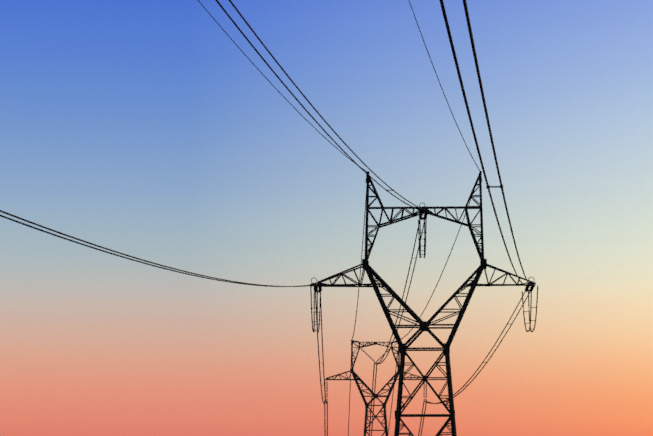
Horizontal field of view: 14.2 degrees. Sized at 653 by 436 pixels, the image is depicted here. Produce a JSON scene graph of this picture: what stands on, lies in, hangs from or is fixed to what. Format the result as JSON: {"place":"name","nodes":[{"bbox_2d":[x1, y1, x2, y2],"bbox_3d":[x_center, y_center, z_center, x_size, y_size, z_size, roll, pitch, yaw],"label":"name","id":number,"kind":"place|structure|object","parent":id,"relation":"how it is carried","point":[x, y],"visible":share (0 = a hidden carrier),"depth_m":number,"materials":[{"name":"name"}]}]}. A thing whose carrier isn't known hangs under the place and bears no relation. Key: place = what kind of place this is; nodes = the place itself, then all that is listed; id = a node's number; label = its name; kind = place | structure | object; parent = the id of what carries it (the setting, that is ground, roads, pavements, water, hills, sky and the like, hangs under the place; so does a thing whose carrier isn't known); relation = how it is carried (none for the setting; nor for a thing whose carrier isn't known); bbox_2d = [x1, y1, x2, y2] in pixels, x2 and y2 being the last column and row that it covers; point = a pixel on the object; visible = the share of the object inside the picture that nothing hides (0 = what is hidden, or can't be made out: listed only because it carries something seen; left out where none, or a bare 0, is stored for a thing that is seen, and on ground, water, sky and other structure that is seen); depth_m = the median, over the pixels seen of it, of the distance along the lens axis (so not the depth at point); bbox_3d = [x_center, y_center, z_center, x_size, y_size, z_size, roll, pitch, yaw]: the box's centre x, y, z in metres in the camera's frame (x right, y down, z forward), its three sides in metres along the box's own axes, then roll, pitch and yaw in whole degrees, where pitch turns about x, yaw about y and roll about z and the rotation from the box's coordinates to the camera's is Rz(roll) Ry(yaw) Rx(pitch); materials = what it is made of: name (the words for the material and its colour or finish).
{"place":"outdoors","nodes":[
{"label":"outdoors","id":0,"kind":"place"},
{"bbox_2d":[0,0,652,435],"label":"sky","id":1,"kind":"structure","parent":0,"point":[140,129],"materials":[{"name":"blue"}]},
{"bbox_3d":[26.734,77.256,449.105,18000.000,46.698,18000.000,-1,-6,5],"label":"ground","id":2,"kind":"structure","parent":0,"visible":0},
{"bbox_2d":[325,340,419,435],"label":"suspension pylon","id":3,"kind":"object","parent":2,"relation":"on","point":[356,377],"visible":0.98,"depth_m":526.48,"materials":[{"name":"metal"}]},
{"bbox_2d":[0,0,533,435],"bbox_3d":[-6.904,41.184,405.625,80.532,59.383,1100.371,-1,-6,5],"label":"conductors","id":4,"kind":"structure","parent":3,"relation":"on","point":[488,187],"depth_m":140.93,"materials":[{"name":"metal"}]},
{"bbox_2d":[324,348,426,400],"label":"insulators","id":5,"kind":"object","parent":3,"relation":"attached to","point":[376,362],"visible":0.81,"depth_m":526.92,"materials":[{"name":"metal"}]},
{"bbox_2d":[317,171,532,435],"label":"tension pylon","id":6,"kind":"object","parent":2,"relation":"on","point":[423,325],"visible":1,"depth_m":255.80,"materials":[{"name":"metal"}]},
{"bbox_2d":[310,203,537,332],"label":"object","id":7,"kind":"object","parent":6,"relation":"attached to","point":[316,287],"visible":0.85,"depth_m":254.83,"materials":[{"name":"metal"}]}
]}

